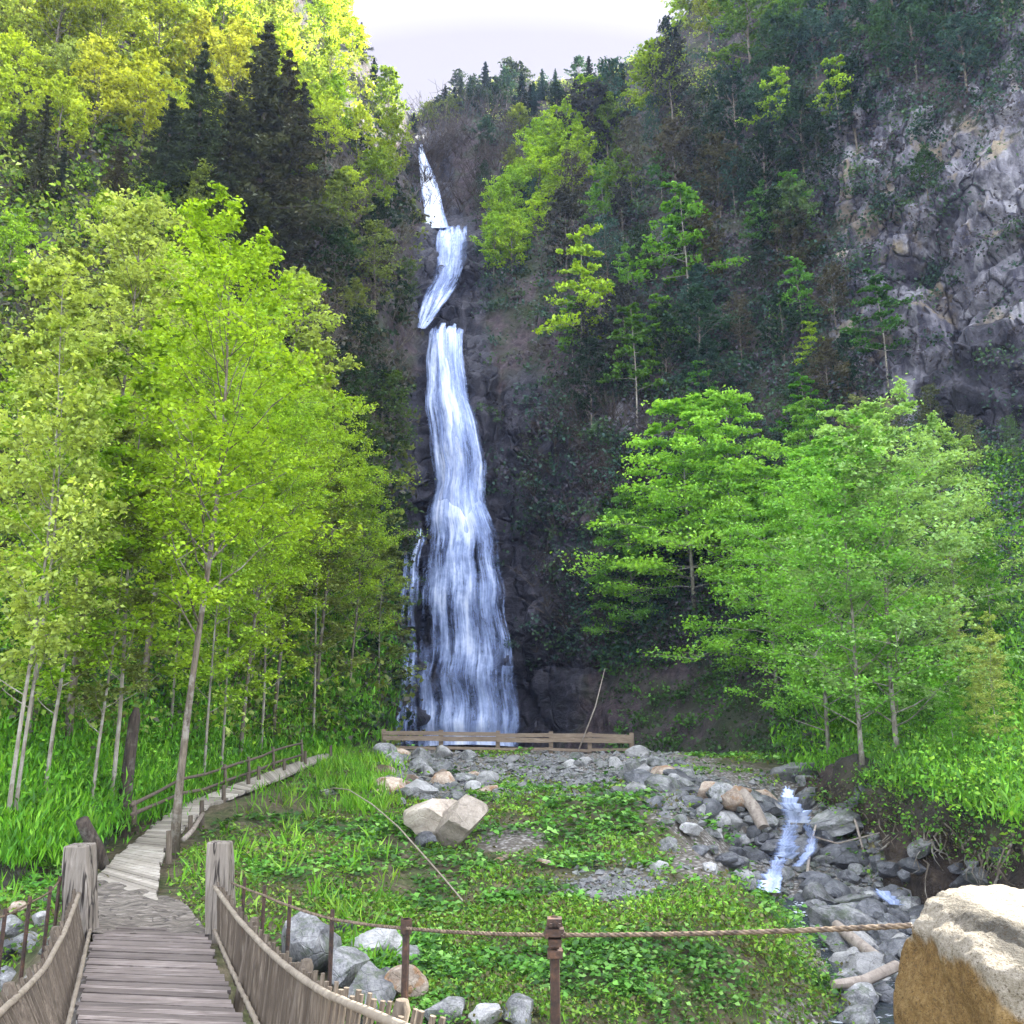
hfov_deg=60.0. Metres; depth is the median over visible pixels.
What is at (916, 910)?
rock
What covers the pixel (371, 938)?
rock
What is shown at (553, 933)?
cable fence
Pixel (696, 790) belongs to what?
rock
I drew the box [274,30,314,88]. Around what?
broadleaf tree
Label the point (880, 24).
broadleaf tree
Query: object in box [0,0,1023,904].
hillside
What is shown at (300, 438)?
broadleaf tree
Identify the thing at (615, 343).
broadleaf tree
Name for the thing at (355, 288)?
broadleaf tree
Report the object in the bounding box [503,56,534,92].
broadleaf tree
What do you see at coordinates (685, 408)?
beech tree
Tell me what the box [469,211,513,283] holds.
broadleaf tree
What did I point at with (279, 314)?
slender tree
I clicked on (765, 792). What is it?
rock
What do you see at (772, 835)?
rock
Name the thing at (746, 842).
rock
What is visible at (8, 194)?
undergrowth
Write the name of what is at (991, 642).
young tree
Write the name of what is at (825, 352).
broadleaf tree
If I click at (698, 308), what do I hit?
broadleaf tree
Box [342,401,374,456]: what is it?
sparse tree
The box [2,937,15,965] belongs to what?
rock
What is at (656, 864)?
rock
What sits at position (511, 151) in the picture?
broadleaf tree
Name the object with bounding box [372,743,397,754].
rock
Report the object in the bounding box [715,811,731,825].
rock
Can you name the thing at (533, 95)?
conifer tree
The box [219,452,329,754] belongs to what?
young tree
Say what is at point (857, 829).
driftwood branch
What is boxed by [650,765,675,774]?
rock
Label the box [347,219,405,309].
sparse tree
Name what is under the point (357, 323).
sparse tree
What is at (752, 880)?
rock
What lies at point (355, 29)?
broadleaf tree
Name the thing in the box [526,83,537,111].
conifer tree
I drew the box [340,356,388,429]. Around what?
broadleaf tree
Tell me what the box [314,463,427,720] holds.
slender tree
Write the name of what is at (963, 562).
young tree
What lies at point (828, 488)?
alder tree
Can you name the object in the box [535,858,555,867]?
rock
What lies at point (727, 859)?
rock
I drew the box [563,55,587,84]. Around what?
broadleaf tree
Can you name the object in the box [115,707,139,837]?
tree snag
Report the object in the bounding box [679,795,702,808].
rock
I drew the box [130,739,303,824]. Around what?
handrail
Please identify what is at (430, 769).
rock
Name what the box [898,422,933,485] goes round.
sparse tree
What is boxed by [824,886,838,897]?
rock
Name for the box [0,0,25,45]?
broadleaf tree
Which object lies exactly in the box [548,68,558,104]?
conifer tree
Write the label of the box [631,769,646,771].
rock
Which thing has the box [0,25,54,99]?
broadleaf tree
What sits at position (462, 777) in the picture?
rock
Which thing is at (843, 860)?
rock
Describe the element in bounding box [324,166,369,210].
broadleaf tree
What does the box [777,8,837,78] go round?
broadleaf tree
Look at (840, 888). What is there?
rock
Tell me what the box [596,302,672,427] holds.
tiered tree
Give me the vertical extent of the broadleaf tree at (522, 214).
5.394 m
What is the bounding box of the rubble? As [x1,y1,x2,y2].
[389,752,885,950]
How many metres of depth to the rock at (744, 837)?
21.62 m
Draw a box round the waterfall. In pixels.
[396,146,517,746]
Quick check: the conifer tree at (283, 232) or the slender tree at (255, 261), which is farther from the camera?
the conifer tree at (283, 232)
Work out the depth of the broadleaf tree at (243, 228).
52.52 m
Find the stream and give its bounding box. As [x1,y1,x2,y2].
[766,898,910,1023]
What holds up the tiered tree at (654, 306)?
on the hillside
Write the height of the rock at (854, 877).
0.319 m
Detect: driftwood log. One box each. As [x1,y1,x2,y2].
[739,789,769,829]
[829,960,898,988]
[832,920,878,951]
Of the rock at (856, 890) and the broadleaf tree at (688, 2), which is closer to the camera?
the rock at (856, 890)
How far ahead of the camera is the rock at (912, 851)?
17.66 m
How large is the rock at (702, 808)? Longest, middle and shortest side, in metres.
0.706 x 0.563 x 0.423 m
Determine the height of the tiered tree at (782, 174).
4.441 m
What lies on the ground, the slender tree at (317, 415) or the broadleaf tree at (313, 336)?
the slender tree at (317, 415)
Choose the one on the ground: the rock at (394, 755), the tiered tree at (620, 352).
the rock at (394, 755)
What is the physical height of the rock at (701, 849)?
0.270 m
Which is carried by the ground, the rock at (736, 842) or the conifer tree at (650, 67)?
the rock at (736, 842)
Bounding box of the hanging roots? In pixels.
[852,812,1023,896]
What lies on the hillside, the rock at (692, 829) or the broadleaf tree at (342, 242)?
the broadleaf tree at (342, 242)
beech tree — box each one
[550,393,799,620]
[573,488,689,656]
[630,385,798,614]
[636,465,875,694]
[742,396,853,548]
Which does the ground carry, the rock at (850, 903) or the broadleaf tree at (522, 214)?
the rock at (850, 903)
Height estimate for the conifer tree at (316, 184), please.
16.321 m
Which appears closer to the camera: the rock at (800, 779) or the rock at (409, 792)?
the rock at (409, 792)
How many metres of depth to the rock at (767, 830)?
21.48 m
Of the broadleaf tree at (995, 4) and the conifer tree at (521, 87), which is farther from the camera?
the conifer tree at (521, 87)
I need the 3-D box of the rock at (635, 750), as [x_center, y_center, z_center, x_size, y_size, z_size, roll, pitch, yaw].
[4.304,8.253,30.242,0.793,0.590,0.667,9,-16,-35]
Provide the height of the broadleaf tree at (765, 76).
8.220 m
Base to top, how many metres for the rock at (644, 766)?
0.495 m
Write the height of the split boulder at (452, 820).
1.113 m
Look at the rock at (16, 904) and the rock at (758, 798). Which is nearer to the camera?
the rock at (16, 904)
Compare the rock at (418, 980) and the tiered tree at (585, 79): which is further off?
the tiered tree at (585, 79)
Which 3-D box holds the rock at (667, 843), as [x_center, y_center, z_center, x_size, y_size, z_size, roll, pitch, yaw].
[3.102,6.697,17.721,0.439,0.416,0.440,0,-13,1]
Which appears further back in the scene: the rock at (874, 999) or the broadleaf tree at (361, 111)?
the broadleaf tree at (361, 111)
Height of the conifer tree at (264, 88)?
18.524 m
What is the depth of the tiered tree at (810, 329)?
53.43 m
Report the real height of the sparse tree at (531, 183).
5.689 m
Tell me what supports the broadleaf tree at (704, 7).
on the hillside
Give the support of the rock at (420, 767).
on the ground
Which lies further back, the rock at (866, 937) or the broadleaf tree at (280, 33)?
the broadleaf tree at (280, 33)
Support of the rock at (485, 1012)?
on the ground
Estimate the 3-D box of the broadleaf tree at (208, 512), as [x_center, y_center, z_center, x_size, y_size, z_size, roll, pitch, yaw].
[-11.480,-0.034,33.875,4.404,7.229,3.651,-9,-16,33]
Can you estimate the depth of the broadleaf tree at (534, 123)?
94.99 m
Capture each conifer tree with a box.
[0,108,33,165]
[5,95,67,210]
[50,147,75,214]
[98,141,133,213]
[122,97,198,234]
[137,130,164,186]
[139,41,245,242]
[184,90,277,278]
[203,21,354,297]
[236,49,331,273]
[248,148,313,269]
[288,81,335,229]
[354,22,377,60]
[367,58,380,89]
[409,112,419,132]
[440,84,447,116]
[448,87,457,100]
[453,76,469,115]
[475,61,492,92]
[477,71,490,96]
[506,72,534,121]
[526,81,541,114]
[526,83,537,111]
[535,69,552,100]
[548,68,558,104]
[582,56,595,82]
[615,70,627,99]
[616,63,626,79]
[639,56,660,95]
[669,26,683,60]
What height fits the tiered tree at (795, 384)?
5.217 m
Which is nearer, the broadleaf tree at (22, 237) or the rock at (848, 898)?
the rock at (848, 898)
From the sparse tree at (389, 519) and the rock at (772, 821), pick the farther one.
the sparse tree at (389, 519)
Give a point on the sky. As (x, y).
(424, 41)
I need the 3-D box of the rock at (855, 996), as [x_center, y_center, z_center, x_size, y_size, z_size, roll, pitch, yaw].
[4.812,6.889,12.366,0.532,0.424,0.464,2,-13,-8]
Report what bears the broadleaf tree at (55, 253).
on the hillside
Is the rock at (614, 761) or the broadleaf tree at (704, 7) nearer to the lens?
the rock at (614, 761)
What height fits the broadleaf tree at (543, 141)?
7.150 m
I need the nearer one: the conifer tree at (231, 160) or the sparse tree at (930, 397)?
the sparse tree at (930, 397)
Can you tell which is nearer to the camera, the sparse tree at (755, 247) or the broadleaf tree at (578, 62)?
the sparse tree at (755, 247)
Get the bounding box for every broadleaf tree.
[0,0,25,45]
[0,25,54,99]
[0,46,28,141]
[0,207,38,292]
[0,365,57,511]
[13,327,86,416]
[15,70,92,164]
[17,0,113,55]
[25,237,111,335]
[38,241,70,310]
[43,34,94,96]
[46,0,94,42]
[50,32,142,152]
[64,0,137,61]
[74,233,195,336]
[75,189,132,263]
[96,344,188,445]
[107,46,192,153]
[117,0,162,42]
[123,0,198,65]
[128,180,181,232]
[134,427,190,537]
[154,215,220,256]
[159,158,226,250]
[162,8,224,85]
[164,0,205,37]
[168,451,245,570]
[170,308,234,404]
[171,70,223,138]
[175,236,237,297]
[181,0,234,25]
[185,0,257,63]
[194,380,271,425]
[204,15,265,113]
[211,192,247,243]
[217,374,339,510]
[220,99,254,151]
[238,266,352,370]
[247,0,300,38]
[247,17,302,70]
[250,0,322,64]
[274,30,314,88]
[275,324,373,458]
[288,150,320,201]
[292,56,334,114]
[295,79,326,130]
[298,0,359,63]
[299,221,368,297]
[307,35,348,87]
[308,87,359,163]
[311,170,376,245]
[318,407,360,478]
[322,0,351,22]
[322,72,356,133]
[323,0,353,30]
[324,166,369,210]
[330,277,378,355]
[334,17,371,55]
[337,102,380,160]
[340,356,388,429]
[346,145,397,208]
[351,196,400,262]
[366,140,410,200]
[370,105,414,167]
[371,64,410,135]
[417,101,441,129]
[429,94,445,119]
[440,91,463,119]
[447,68,465,93]
[469,87,492,116]
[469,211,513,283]
[471,114,498,153]
[479,174,519,234]
[479,184,514,212]
[482,197,525,261]
[483,76,515,115]
[488,211,530,273]
[491,163,531,213]
[492,168,521,204]
[495,63,518,106]
[497,56,517,90]
[500,144,519,167]
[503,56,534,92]
[506,102,535,137]
[506,208,533,254]
[511,157,532,196]
[513,117,555,163]
[513,145,563,199]
[520,134,561,183]
[523,109,566,153]
[523,192,551,240]
[526,129,586,188]
[532,185,591,280]
[535,161,583,217]
[542,81,569,112]
[548,96,572,134]
[552,124,599,195]
[553,76,628,164]
[557,335,613,437]
[561,111,606,174]
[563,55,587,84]
[565,82,582,116]
[586,91,625,157]
[591,147,644,214]
[594,318,640,401]
[597,282,653,347]
[604,60,625,82]
[605,177,637,240]
[607,71,626,90]
[620,35,687,134]
[637,300,693,395]
[639,115,702,201]
[656,14,672,39]
[657,283,742,368]
[660,0,690,34]
[675,263,728,330]
[677,0,698,15]
[680,335,736,419]
[681,203,725,288]
[689,131,754,217]
[690,0,724,43]
[701,65,761,148]
[703,0,788,70]
[737,121,794,197]
[742,8,812,99]
[742,67,790,135]
[747,184,808,275]
[748,8,786,67]
[749,289,810,365]
[759,205,827,295]
[762,173,824,256]
[769,0,827,54]
[771,87,834,175]
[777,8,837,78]
[801,335,851,421]
[807,0,836,23]
[808,261,854,334]
[819,52,881,153]
[820,8,851,57]
[829,331,868,399]
[840,0,878,43]
[851,0,909,81]
[866,0,902,31]
[868,0,945,80]
[902,143,947,201]
[906,0,965,50]
[920,10,994,92]
[940,0,973,13]
[969,21,1002,78]
[977,0,1021,32]
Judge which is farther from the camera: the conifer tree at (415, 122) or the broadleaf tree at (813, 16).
the conifer tree at (415, 122)
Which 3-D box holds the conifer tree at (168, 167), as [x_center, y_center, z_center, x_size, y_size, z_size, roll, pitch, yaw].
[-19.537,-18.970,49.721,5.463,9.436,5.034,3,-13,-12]
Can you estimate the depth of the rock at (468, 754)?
31.16 m
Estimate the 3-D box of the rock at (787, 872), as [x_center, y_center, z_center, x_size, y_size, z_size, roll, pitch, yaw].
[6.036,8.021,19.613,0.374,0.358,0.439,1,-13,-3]
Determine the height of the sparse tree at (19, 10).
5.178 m
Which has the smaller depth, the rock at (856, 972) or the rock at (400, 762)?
the rock at (856, 972)
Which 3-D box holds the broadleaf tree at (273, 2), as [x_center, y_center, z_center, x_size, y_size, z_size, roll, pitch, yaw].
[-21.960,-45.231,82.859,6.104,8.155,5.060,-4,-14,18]
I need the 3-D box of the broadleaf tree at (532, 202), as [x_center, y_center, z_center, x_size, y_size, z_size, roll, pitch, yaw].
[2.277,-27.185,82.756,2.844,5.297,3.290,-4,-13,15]
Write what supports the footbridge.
on the ground
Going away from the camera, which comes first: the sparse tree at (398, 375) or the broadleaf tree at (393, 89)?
the sparse tree at (398, 375)
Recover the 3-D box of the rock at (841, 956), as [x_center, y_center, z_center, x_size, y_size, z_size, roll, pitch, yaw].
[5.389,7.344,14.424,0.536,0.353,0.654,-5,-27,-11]
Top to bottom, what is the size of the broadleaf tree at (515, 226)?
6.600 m
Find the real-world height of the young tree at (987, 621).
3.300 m
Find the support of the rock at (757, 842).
on the ground
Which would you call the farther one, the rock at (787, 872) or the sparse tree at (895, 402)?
the sparse tree at (895, 402)
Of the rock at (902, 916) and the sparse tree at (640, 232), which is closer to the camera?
the rock at (902, 916)
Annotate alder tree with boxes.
[703,443,951,763]
[733,404,974,765]
[773,373,1023,766]
[826,393,913,518]
[882,422,1023,660]
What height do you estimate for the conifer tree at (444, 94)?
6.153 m
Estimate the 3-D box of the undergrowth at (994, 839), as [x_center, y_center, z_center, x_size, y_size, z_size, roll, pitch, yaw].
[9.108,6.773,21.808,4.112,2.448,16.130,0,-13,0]
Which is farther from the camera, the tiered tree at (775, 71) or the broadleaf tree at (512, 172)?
the broadleaf tree at (512, 172)
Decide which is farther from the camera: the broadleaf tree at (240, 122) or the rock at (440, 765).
the broadleaf tree at (240, 122)
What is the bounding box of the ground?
[0,749,987,1023]
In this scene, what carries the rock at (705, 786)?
on the ground
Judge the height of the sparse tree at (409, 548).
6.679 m
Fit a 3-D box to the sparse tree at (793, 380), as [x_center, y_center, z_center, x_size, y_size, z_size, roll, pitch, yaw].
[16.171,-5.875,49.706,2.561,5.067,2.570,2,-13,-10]
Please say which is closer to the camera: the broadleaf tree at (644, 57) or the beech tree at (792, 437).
the beech tree at (792, 437)
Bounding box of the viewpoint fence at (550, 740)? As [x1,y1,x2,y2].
[381,729,633,753]
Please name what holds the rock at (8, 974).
on the ground
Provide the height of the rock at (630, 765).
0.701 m
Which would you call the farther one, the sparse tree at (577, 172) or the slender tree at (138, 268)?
the sparse tree at (577, 172)
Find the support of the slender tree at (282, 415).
on the ground
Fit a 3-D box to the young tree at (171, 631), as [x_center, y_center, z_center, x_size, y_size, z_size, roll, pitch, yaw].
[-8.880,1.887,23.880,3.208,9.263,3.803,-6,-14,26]
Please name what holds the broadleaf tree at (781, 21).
on the hillside
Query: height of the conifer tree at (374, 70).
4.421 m
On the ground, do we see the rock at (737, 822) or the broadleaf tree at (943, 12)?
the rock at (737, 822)
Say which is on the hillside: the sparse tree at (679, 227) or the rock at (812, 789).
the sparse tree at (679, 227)
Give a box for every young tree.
[0,248,129,815]
[0,306,126,810]
[0,338,130,742]
[0,377,162,790]
[36,317,218,824]
[50,426,186,808]
[133,423,246,737]
[151,432,280,780]
[174,440,286,781]
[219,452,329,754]
[221,460,304,710]
[268,471,374,743]
[350,542,426,728]
[928,517,981,604]
[928,669,975,757]
[932,600,976,702]
[948,668,995,741]
[955,529,1013,636]
[962,630,1023,740]
[970,611,1009,704]
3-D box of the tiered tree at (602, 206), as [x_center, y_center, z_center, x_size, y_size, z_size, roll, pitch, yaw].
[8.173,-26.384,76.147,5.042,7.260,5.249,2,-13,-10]
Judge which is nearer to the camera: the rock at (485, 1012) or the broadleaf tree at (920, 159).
the rock at (485, 1012)
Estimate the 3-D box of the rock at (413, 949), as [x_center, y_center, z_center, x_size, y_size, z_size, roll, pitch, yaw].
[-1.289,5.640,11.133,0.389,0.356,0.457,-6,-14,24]
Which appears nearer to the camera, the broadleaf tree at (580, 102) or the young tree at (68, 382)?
the young tree at (68, 382)
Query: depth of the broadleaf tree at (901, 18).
60.29 m
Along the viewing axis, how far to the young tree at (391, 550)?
42.66 m
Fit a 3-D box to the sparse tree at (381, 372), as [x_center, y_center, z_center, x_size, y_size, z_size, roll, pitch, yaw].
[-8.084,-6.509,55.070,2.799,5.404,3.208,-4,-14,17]
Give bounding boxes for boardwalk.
[97,753,328,899]
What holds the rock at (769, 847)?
on the ground
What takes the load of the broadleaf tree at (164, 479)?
on the hillside
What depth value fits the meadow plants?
13.27 m
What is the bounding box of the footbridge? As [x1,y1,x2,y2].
[0,840,445,1023]
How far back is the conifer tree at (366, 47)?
102.26 m
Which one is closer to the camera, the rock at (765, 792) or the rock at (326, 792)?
the rock at (326, 792)
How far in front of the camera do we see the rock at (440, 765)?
27.79 m
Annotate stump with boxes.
[76,816,109,870]
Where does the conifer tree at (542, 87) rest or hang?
on the hillside
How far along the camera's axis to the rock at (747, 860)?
19.94 m
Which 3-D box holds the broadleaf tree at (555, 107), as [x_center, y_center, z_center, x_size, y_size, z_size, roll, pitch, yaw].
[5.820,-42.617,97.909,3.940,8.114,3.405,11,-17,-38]
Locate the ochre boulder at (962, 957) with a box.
[893,884,1023,1023]
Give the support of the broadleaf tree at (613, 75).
on the hillside
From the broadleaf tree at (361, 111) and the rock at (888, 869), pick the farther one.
the broadleaf tree at (361, 111)
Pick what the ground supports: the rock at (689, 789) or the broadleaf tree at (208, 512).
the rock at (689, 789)
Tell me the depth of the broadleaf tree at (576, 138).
86.14 m
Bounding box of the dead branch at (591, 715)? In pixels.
[578,669,604,750]
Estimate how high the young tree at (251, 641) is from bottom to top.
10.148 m
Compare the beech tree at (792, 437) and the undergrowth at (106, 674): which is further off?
the beech tree at (792, 437)
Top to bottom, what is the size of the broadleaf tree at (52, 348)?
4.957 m
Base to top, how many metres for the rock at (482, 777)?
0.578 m
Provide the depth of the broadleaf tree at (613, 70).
106.56 m
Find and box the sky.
[345,0,690,113]
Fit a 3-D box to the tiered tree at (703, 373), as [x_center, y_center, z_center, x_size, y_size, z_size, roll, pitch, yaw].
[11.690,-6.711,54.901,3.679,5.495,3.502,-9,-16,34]
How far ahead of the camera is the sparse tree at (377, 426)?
49.82 m
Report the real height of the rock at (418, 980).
0.502 m
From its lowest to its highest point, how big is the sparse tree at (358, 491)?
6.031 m
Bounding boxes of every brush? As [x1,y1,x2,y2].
[1,143,422,478]
[401,81,857,658]
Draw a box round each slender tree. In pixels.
[2,184,271,755]
[68,180,368,858]
[77,237,346,719]
[160,292,378,700]
[188,364,336,761]
[228,368,377,741]
[282,388,425,720]
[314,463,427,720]
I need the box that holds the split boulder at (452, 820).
[403,794,487,847]
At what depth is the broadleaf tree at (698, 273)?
60.54 m
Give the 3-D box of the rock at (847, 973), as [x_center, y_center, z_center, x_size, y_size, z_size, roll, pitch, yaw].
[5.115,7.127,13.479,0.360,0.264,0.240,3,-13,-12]
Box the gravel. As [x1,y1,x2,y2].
[369,749,882,920]
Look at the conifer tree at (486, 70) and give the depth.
131.60 m
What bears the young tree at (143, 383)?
on the ground
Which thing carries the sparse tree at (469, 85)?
on the hillside
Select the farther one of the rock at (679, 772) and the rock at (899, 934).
the rock at (679, 772)
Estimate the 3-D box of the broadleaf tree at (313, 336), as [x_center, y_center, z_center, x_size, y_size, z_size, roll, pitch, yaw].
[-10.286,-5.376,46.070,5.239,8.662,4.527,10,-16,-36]
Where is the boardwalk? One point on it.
(136, 864)
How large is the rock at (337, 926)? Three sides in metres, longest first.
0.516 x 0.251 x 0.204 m
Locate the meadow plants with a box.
[0,739,922,1023]
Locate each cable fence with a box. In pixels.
[0,876,61,981]
[231,877,912,1023]
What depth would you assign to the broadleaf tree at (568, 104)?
97.41 m
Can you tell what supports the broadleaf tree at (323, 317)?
on the hillside
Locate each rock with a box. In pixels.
[0,914,24,936]
[0,965,15,989]
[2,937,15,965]
[8,900,26,914]
[12,931,40,953]
[32,911,49,925]
[38,936,49,954]
[281,911,341,973]
[320,789,337,794]
[329,919,354,932]
[332,946,369,988]
[348,961,396,1023]
[349,928,401,952]
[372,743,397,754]
[374,764,395,774]
[376,777,405,792]
[385,752,403,761]
[385,964,428,1001]
[389,757,404,767]
[395,787,413,800]
[396,945,421,965]
[397,748,410,754]
[401,754,411,759]
[403,774,419,780]
[405,779,438,794]
[409,756,428,766]
[411,747,431,759]
[414,831,437,846]
[415,763,424,773]
[424,765,433,776]
[424,996,464,1023]
[430,771,454,784]
[431,761,453,771]
[435,745,453,758]
[444,790,463,798]
[449,793,461,800]
[455,773,476,782]
[460,749,476,759]
[464,780,480,790]
[468,771,479,775]
[468,1003,503,1023]
[476,771,498,784]
[477,785,497,792]
[486,788,503,795]
[494,854,511,862]
[502,993,533,1023]
[503,755,519,763]
[517,782,526,789]
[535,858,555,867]
[563,759,574,766]
[577,757,592,763]
[609,756,622,767]
[621,781,646,792]
[622,759,642,772]
[624,771,652,783]
[625,745,649,756]
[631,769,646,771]
[636,763,650,771]
[639,759,647,764]
[643,774,682,795]
[645,795,664,808]
[646,756,668,766]
[649,860,668,871]
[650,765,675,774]
[658,836,678,851]
[663,769,696,781]
[668,773,680,778]
[677,777,693,786]
[679,786,696,792]
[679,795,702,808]
[679,822,702,836]
[682,768,696,778]
[687,807,696,816]
[692,844,708,856]
[693,787,709,797]
[695,804,708,819]
[697,781,715,798]
[702,862,718,874]
[703,798,722,818]
[705,827,721,838]
[706,782,727,802]
[709,814,725,827]
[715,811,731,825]
[715,851,744,868]
[716,828,722,840]
[720,853,737,865]
[721,785,745,810]
[721,810,748,830]
[723,783,732,790]
[727,837,741,846]
[728,846,746,855]
[730,870,756,892]
[737,834,752,842]
[738,786,751,792]
[740,856,749,868]
[742,839,752,846]
[743,846,770,861]
[746,825,761,838]
[750,791,763,802]
[753,871,765,880]
[754,833,769,843]
[754,836,762,846]
[756,789,777,800]
[758,801,782,815]
[759,839,779,854]
[760,794,778,805]
[761,827,772,832]
[764,813,778,828]
[768,762,817,781]
[768,832,775,839]
[775,802,783,810]
[776,866,794,880]
[791,774,797,782]
[793,838,819,860]
[793,893,805,900]
[795,775,812,786]
[795,786,817,805]
[795,792,816,810]
[799,871,830,880]
[799,877,822,889]
[802,819,816,833]
[802,881,833,903]
[804,899,826,905]
[805,904,877,932]
[806,805,863,836]
[812,855,834,865]
[815,830,840,845]
[818,932,850,951]
[820,840,859,857]
[821,878,851,897]
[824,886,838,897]
[827,975,847,982]
[828,951,858,963]
[829,989,877,1008]
[832,848,869,869]
[832,894,877,903]
[836,870,850,880]
[836,1004,878,1023]
[837,970,856,976]
[837,982,878,1001]
[838,870,861,883]
[838,902,857,907]
[838,968,858,975]
[838,989,875,1011]
[842,951,884,975]
[846,946,859,951]
[848,863,866,876]
[849,797,861,805]
[849,886,862,893]
[853,783,870,799]
[853,931,879,950]
[855,898,887,916]
[860,890,881,901]
[867,833,878,842]
[867,921,897,940]
[868,855,884,872]
[872,940,881,948]
[873,882,883,890]
[873,911,905,932]
[874,981,893,1002]
[876,884,909,900]
[877,862,898,877]
[878,937,906,958]
[879,950,899,963]
[881,963,892,980]
[883,901,898,908]
[886,909,909,922]
[889,972,897,980]
[892,932,908,937]
[896,896,920,910]
[897,869,910,882]
[898,857,925,874]
[904,928,911,934]
[907,838,936,858]
[907,904,923,916]
[910,915,918,918]
[947,862,962,873]
[949,874,971,887]
[962,867,988,885]
[965,859,979,869]
[989,846,1010,862]
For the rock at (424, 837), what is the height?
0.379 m
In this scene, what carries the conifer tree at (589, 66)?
on the hillside
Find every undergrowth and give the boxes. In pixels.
[0,0,435,754]
[0,524,195,725]
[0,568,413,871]
[420,0,1023,683]
[582,440,1023,840]
[789,741,1023,883]
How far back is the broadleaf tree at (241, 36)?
65.12 m
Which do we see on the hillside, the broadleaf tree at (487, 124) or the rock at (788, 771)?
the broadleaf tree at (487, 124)
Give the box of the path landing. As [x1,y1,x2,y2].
[91,880,206,934]
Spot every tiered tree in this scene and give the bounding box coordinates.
[532,222,615,379]
[551,74,617,129]
[551,295,586,363]
[579,164,624,229]
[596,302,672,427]
[606,243,648,290]
[622,181,749,301]
[634,293,692,362]
[645,143,679,198]
[665,359,720,419]
[735,65,792,142]
[738,179,786,263]
[766,256,833,328]
[766,372,832,440]
[771,169,817,221]
[792,320,829,375]
[806,54,858,129]
[839,268,917,388]
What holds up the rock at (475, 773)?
on the ground
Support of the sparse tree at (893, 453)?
on the hillside
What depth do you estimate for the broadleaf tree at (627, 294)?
61.26 m
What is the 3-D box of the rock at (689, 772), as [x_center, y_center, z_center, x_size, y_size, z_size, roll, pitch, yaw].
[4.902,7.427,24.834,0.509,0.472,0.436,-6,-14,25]
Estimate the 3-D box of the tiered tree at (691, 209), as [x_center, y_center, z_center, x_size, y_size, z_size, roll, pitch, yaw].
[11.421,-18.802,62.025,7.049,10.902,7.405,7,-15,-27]
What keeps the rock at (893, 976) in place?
on the ground
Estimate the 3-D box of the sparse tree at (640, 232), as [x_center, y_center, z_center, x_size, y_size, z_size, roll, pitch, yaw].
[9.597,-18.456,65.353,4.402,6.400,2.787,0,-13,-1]
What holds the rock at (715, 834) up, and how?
on the ground
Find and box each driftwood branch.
[806,825,816,870]
[814,832,879,843]
[854,818,864,852]
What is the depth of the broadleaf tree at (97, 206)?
42.89 m
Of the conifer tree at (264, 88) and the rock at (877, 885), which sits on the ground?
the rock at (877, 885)
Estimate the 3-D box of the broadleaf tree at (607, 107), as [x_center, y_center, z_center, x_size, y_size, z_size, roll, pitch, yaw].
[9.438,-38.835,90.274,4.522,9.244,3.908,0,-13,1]
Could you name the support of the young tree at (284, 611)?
on the hillside
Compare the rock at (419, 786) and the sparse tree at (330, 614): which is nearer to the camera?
the rock at (419, 786)
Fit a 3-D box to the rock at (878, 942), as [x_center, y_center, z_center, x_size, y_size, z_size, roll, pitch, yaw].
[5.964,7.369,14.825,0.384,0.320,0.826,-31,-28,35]
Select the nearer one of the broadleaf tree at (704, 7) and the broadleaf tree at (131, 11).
the broadleaf tree at (131, 11)
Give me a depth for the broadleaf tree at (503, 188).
84.78 m
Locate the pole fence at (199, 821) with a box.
[165,745,331,863]
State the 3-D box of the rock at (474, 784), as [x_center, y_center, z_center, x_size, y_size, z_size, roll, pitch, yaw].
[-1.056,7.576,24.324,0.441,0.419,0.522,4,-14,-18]
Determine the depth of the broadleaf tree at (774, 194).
60.39 m
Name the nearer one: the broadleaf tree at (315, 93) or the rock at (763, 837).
the rock at (763, 837)
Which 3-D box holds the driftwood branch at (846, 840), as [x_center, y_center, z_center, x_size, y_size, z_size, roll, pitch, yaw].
[7.758,7.529,20.510,1.577,0.368,0.167,-12,-18,42]
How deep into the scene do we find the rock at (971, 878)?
16.68 m
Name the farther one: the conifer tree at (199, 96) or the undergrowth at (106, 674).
the conifer tree at (199, 96)
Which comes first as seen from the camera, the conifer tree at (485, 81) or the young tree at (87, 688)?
the young tree at (87, 688)
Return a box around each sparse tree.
[0,0,33,53]
[97,0,130,33]
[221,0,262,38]
[306,550,366,626]
[335,306,397,374]
[335,459,369,529]
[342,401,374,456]
[346,414,407,496]
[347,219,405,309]
[364,362,405,433]
[366,370,422,481]
[370,504,399,580]
[390,512,425,584]
[396,253,420,305]
[462,73,484,111]
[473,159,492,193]
[519,177,544,213]
[548,147,589,226]
[558,295,609,375]
[583,213,627,298]
[585,55,637,143]
[612,116,654,198]
[616,221,659,289]
[638,37,701,120]
[640,94,666,157]
[663,202,703,290]
[675,100,713,181]
[677,84,730,176]
[705,147,748,215]
[713,291,758,361]
[740,242,780,295]
[775,365,817,426]
[788,110,843,215]
[881,447,905,492]
[884,394,921,447]
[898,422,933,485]
[913,382,948,435]
[949,414,989,472]
[997,413,1023,465]
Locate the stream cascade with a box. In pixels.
[757,786,902,904]
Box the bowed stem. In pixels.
[320,788,462,900]
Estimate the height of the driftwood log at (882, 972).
0.237 m
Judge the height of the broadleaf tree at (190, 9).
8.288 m
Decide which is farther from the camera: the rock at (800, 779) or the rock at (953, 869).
the rock at (800, 779)
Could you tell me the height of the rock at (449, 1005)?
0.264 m

